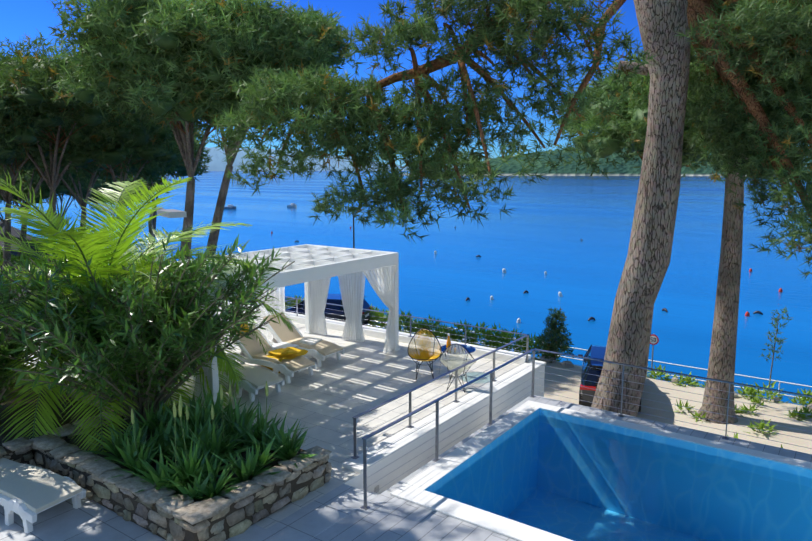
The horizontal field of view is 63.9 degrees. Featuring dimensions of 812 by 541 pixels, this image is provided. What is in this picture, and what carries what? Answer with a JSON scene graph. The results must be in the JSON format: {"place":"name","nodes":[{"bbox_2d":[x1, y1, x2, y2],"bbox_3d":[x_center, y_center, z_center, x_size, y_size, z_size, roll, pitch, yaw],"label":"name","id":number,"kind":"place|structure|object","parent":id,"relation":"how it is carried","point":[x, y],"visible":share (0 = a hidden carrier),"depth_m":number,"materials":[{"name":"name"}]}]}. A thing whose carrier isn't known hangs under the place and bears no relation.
{"place":"outdoors","nodes":[
{"label":"outdoors","id":0,"kind":"place"},
{"bbox_2d":[0,245,23,311],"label":"shrub","id":1,"kind":"object","parent":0,"point":[1,262],"depth_m":11.03,"materials":[{"name":"green plant"}]},
{"bbox_2d":[0,437,35,465],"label":"planter wall","id":2,"kind":"structure","parent":0,"point":[20,445],"depth_m":8.70,"materials":[{"name":"grey stone"}]},
{"bbox_2d":[23,365,117,410],"bbox_3d":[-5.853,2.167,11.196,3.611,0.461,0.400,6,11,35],"label":"lounge chair","id":3,"kind":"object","parent":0,"point":[68,394],"depth_m":10.68,"materials":[{"name":"white plastic"}]},
{"bbox_2d":[46,410,128,439],"bbox_3d":[-4.656,2.426,9.583,0.389,0.462,1.255,6,11,35],"label":"lounge chair","id":4,"kind":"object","parent":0,"point":[68,429],"depth_m":9.33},
{"bbox_2d":[29,433,198,540],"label":"planter wall","id":5,"kind":"structure","parent":0,"point":[169,504],"depth_m":7.76,"materials":[{"name":"grey stone"}]},
{"bbox_2d":[131,381,267,475],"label":"plant stems","id":6,"kind":"object","parent":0,"point":[180,405],"visible":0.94,"depth_m":8.40,"materials":[{"name":"green plant"}]},
{"bbox_2d":[179,446,331,540],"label":"planter wall","id":7,"kind":"structure","parent":0,"point":[216,507],"depth_m":7.58,"materials":[{"name":"grey stone"}]},
{"bbox_2d":[272,342,298,349],"bbox_3d":[-2.608,1.786,13.874,0.460,0.378,0.460,6,10,32],"label":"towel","id":8,"kind":"object","parent":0,"point":[281,345],"visible":0.27,"depth_m":13.86,"materials":[{"name":"white fabric"}]},
{"bbox_2d":[194,147,417,170],"bbox_3d":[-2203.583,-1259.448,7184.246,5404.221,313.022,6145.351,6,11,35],"label":"land","id":9,"kind":"structure","parent":0,"point":[216,163],"depth_m":6594.04,"materials":[{"name":"green plant"}]},
{"bbox_2d":[0,0,808,168],"label":"sky","id":10,"kind":"structure","parent":0,"point":[17,17],"materials":[{"name":"blue"}]},
{"bbox_2d":[0,171,811,404],"bbox_3d":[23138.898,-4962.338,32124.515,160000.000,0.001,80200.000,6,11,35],"label":"sea","id":11,"kind":"structure","parent":0,"point":[551,224],"depth_m":82.97,"materials":[{"name":"liquid"}]},
{"bbox_2d":[224,205,235,208],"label":"boat","id":12,"kind":"object","parent":11,"relation":"on","point":[231,207],"visible":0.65,"depth_m":179.13,"materials":[{"name":"grey"}]},
{"bbox_2d":[271,226,782,322],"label":"buoys","id":13,"kind":"object","parent":11,"relation":"on","point":[747,313],"visible":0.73,"depth_m":53.98,"materials":[{"name":"grey"}]},
{"bbox_2d":[0,221,811,453],"bbox_3d":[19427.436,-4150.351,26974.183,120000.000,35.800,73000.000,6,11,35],"label":"ground","id":14,"kind":"structure","parent":0,"point":[767,410],"depth_m":20.07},
{"bbox_2d":[0,169,45,229],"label":"tree","id":15,"kind":"object","parent":14,"relation":"on","point":[1,199],"depth_m":78.51,"materials":[{"name":"green plant"}]},
{"bbox_2d":[0,60,57,169],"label":"pine","id":16,"kind":"object","parent":14,"relation":"on","point":[8,124],"depth_m":27.21,"materials":[{"name":"green plant"}]},
{"bbox_2d":[0,136,67,292],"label":"pine","id":17,"kind":"object","parent":14,"relation":"on","point":[6,195],"depth_m":37.01,"materials":[{"name":"plant"}]},
{"bbox_2d":[0,162,75,256],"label":"pine","id":18,"kind":"object","parent":14,"relation":"on","point":[38,185],"depth_m":51.52,"materials":[{"name":"plant"}]},
{"bbox_2d":[0,165,116,228],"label":"pine","id":19,"kind":"object","parent":14,"relation":"on","point":[85,182],"depth_m":71.19,"materials":[{"name":"green plant"}]},
{"bbox_2d":[0,30,138,277],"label":"pine","id":20,"kind":"object","parent":14,"relation":"on","point":[18,57],"depth_m":28.48,"materials":[{"name":"green plant"}]},
{"bbox_2d":[6,156,183,229],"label":"pine","id":21,"kind":"object","parent":14,"relation":"on","point":[162,168],"depth_m":46.32,"materials":[{"name":"green plant"}]},
{"bbox_2d":[60,174,171,222],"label":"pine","id":22,"kind":"object","parent":14,"relation":"on","point":[142,180],"depth_m":87.54,"materials":[{"name":"green plant"}]},
{"bbox_2d":[40,110,207,254],"bbox_3d":[-15.234,-4.160,36.082,8.830,11.963,9.986,6,11,35],"label":"pine","id":23,"kind":"object","parent":14,"relation":"on","point":[143,123],"depth_m":32.85,"materials":[{"name":"green plant"}]},
{"bbox_2d":[72,120,216,251],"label":"pine","id":24,"kind":"object","parent":14,"relation":"on","point":[199,166],"depth_m":53.24,"materials":[{"name":"green plant"}]},
{"bbox_2d":[46,0,286,260],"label":"pine","id":25,"kind":"object","parent":14,"relation":"on","point":[153,17],"depth_m":24.53,"materials":[{"name":"green plant"}]},
{"bbox_2d":[134,0,358,256],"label":"pine","id":26,"kind":"object","parent":14,"relation":"on","point":[290,22],"depth_m":24.74,"materials":[{"name":"green plant"}]},
{"bbox_2d":[148,207,356,256],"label":"street lamps","id":27,"kind":"object","parent":14,"relation":"on","point":[171,213],"visible":0.31,"depth_m":11.82,"materials":[{"name":"grey metal"}]},
{"bbox_2d":[285,294,372,324],"bbox_3d":[-3.755,1.905,30.464,4.140,1.457,2.080,2,9,15],"label":"road car","id":28,"kind":"object","parent":14,"relation":"on","point":[334,298],"visible":0.4,"depth_m":29.60,"materials":[{"name":"blue paint"}]},
{"bbox_2d":[0,308,811,540],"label":"terrace floor","id":29,"kind":"structure","parent":14,"relation":"on","point":[329,398],"depth_m":10.14,"materials":[{"name":"tile"}]},
{"bbox_2d":[0,458,85,532],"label":"lounger","id":30,"kind":"object","parent":29,"relation":"on","point":[28,493],"visible":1,"depth_m":7.68,"materials":[{"name":"white plastic"}]},
{"bbox_2d":[0,377,303,501],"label":"planter soil","id":31,"kind":"structure","parent":29,"relation":"on","point":[62,422],"depth_m":9.72,"materials":[{"name":"brown soil"}]},
{"bbox_2d":[0,253,78,407],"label":"shrub","id":32,"kind":"object","parent":31,"relation":"on","point":[3,371],"depth_m":8.84,"materials":[{"name":"green plant"}]},
{"bbox_2d":[0,229,294,423],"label":"oleander","id":33,"kind":"object","parent":31,"relation":"on","point":[100,317],"depth_m":8.91,"materials":[{"name":"green plant"}]},
{"bbox_2d":[0,170,296,453],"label":"palm","id":34,"kind":"object","parent":31,"relation":"on","point":[96,243],"depth_m":10.17,"materials":[{"name":"green plant"}]},
{"bbox_2d":[84,383,317,501],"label":"leafy plants","id":35,"kind":"object","parent":31,"relation":"on","point":[209,449],"visible":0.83,"depth_m":8.41,"materials":[{"name":"green plant"}]},
{"bbox_2d":[193,360,284,401],"bbox_3d":[-3.232,2.022,12.318,2.010,0.392,0.680,7,11,37],"label":"lounger","id":36,"kind":"object","parent":29,"relation":"on","point":[256,378],"visible":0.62,"depth_m":11.84,"materials":[{"name":"white plastic"}]},
{"bbox_2d":[131,244,399,404],"bbox_3d":[-2.811,0.905,13.449,2.860,2.250,5.200,6,11,35],"label":"pergola","id":37,"kind":"object","parent":29,"relation":"on","point":[312,263],"visible":0.56,"depth_m":13.61,"materials":[{"name":"white paint"}]},
{"bbox_2d":[165,295,207,407],"bbox_3d":[-3.643,1.406,10.997,1.344,1.950,0.156,6,11,35],"label":"curtain","id":38,"kind":"object","parent":37,"relation":"hanging from","point":[198,388],"visible":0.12,"depth_m":10.86,"materials":[{"name":"white fabric"}]},
{"bbox_2d":[256,286,285,339],"bbox_3d":[-3.154,0.738,15.309,0.167,1.950,1.000,6,11,35],"label":"curtain","id":39,"kind":"object","parent":37,"relation":"hanging from","point":[279,294],"visible":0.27,"depth_m":15.32,"materials":[{"name":"white fabric"}]},
{"bbox_2d":[309,277,330,334],"bbox_3d":[-2.072,0.629,16.016,0.786,1.950,0.145,6,11,35],"label":"curtain","id":40,"kind":"object","parent":37,"relation":"hanging from","point":[319,289],"visible":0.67,"depth_m":16.10,"materials":[{"name":"white fabric"}]},
{"bbox_2d":[338,271,364,342],"bbox_3d":[-1.310,0.714,15.465,0.900,1.950,0.144,6,11,34],"label":"curtain","id":41,"kind":"object","parent":37,"relation":"hanging from","point":[352,286],"visible":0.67,"depth_m":15.44,"materials":[{"name":"white fabric"}]},
{"bbox_2d":[363,265,395,352],"bbox_3d":[-0.565,0.898,14.274,0.142,1.950,1.196,6,11,35],"label":"curtain","id":42,"kind":"object","parent":37,"relation":"hanging from","point":[381,280],"visible":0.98,"depth_m":14.40,"materials":[{"name":"white fabric"}]},
{"bbox_2d":[227,326,316,383],"bbox_3d":[-2.755,1.658,13.244,1.960,0.829,0.680,7,11,36],"label":"lounger","id":43,"kind":"object","parent":29,"relation":"on","point":[252,352],"visible":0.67,"depth_m":13.03,"materials":[{"name":"white plastic"}]},
{"bbox_2d":[261,347,307,372],"bbox_3d":[-2.432,1.796,13.139,0.608,0.305,0.787,6,11,35],"label":"yellow towel","id":44,"kind":"object","parent":43,"relation":"on","point":[300,352],"visible":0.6,"depth_m":13.01,"materials":[{"name":"yellow fabric"}]},
{"bbox_2d":[268,348,296,356],"bbox_3d":[-2.453,1.644,13.066,0.554,0.111,0.422,6,11,35],"label":"cushion","id":45,"kind":"object","parent":44,"relation":"on","point":[281,352],"visible":0.96,"depth_m":13.00,"materials":[{"name":"yellow fabric"}]},
{"bbox_2d":[263,313,344,366],"bbox_3d":[-2.312,1.486,14.284,1.960,0.849,0.680,6,11,35],"label":"lounger","id":46,"kind":"object","parent":29,"relation":"on","point":[320,350],"visible":0.75,"depth_m":14.22,"materials":[{"name":"white plastic"}]},
{"bbox_2d":[299,337,321,345],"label":"white towels","id":47,"kind":"object","parent":46,"relation":"on","point":[309,341],"visible":0.98,"depth_m":14.08,"materials":[{"name":"white fabric"}]},
{"bbox_2d":[219,301,545,492],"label":"terrace kerb","id":48,"kind":"structure","parent":29,"relation":"on","point":[354,465],"depth_m":11.73,"materials":[{"name":"grey stone"}]},
{"bbox_2d":[25,292,811,509],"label":"railings","id":49,"kind":"object","parent":29,"relation":"on","point":[436,401],"visible":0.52,"depth_m":10.23,"materials":[{"name":"metal"}]},
{"bbox_2d":[407,328,441,378],"bbox_3d":[0.370,1.660,12.933,0.682,0.922,0.654,0,9,0],"label":"chair","id":50,"kind":"object","parent":29,"relation":"on","point":[423,355],"visible":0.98,"depth_m":13.11,"materials":[{"name":"orange"}]},
{"bbox_2d":[439,333,475,379],"bbox_3d":[1.027,1.686,13.041,0.738,0.833,0.738,6,11,35],"label":"side table","id":51,"kind":"object","parent":29,"relation":"on","point":[470,349],"visible":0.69,"depth_m":13.03,"materials":[{"name":"white"}]},
{"bbox_2d":[440,344,475,392],"bbox_3d":[0.978,1.756,12.315,0.682,0.922,0.654,2,9,10],"label":"chair","id":52,"kind":"object","parent":29,"relation":"on","point":[456,360],"visible":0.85,"depth_m":12.10,"materials":[{"name":"beige plastic"}]},
{"bbox_2d":[390,400,811,540],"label":"pool coping","id":53,"kind":"object","parent":29,"relation":"on","point":[412,490],"visible":0.98,"depth_m":9.00,"materials":[{"name":"white stone"}]},
{"bbox_2d":[425,408,811,540],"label":"pool shell","id":54,"kind":"object","parent":29,"relation":"in","point":[441,485],"visible":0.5,"depth_m":10.11},
{"bbox_2d":[441,417,811,540],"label":"pool water","id":55,"kind":"structure","parent":54,"relation":"in","point":[688,461],"depth_m":8.72,"materials":[{"name":"blue liquid"}]},
{"bbox_2d":[0,250,811,447],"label":"hedge and weeds","id":56,"kind":"object","parent":14,"relation":"on","point":[751,391],"visible":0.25,"depth_m":26.53,"materials":[{"name":"green plant"}]},
{"bbox_2d":[209,0,811,416],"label":"pine","id":57,"kind":"object","parent":14,"relation":"on","point":[786,18],"depth_m":10.71,"materials":[{"name":"green plant"}]},
{"bbox_2d":[290,301,811,397],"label":"railing","id":58,"kind":"object","parent":14,"relation":"on","point":[689,367],"visible":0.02,"depth_m":26.91,"materials":[{"name":"grey metal"}]},
{"bbox_2d":[578,345,640,411],"bbox_3d":[6.650,3.308,21.204,2.100,1.517,4.390,3,9,17],"label":"parked car","id":59,"kind":"object","parent":14,"relation":"on","point":[596,351],"visible":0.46,"depth_m":19.57,"materials":[{"name":"paint"}]},
{"bbox_2d":[650,333,658,375],"bbox_3d":[10.440,3.825,27.591,0.450,2.350,0.086,6,11,35],"label":"speed sign","id":60,"kind":"object","parent":14,"relation":"on","point":[654,339],"visible":0.77,"depth_m":27.44,"materials":[{"name":"grey metal"}]},
{"bbox_2d":[534,307,793,387],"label":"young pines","id":61,"kind":"object","parent":14,"relation":"on","point":[555,345],"depth_m":24.55,"materials":[{"name":"green plant"}]},
{"bbox_2d":[518,352,811,409],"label":"border rocks","id":62,"kind":"object","parent":14,"relation":"on","point":[567,364],"visible":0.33,"depth_m":24.24,"materials":[{"name":"white stone"}]},
{"bbox_2d":[539,48,811,423],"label":"pine","id":63,"kind":"object","parent":14,"relation":"on","point":[722,357],"depth_m":18.17,"materials":[{"name":"green plant"}]},
{"bbox_2d":[404,147,811,175],"bbox_3d":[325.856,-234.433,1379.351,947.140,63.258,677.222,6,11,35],"label":"island","id":64,"kind":"structure","parent":0,"point":[515,166],"depth_m":1228.92,"materials":[{"name":"green plant"}]}
]}

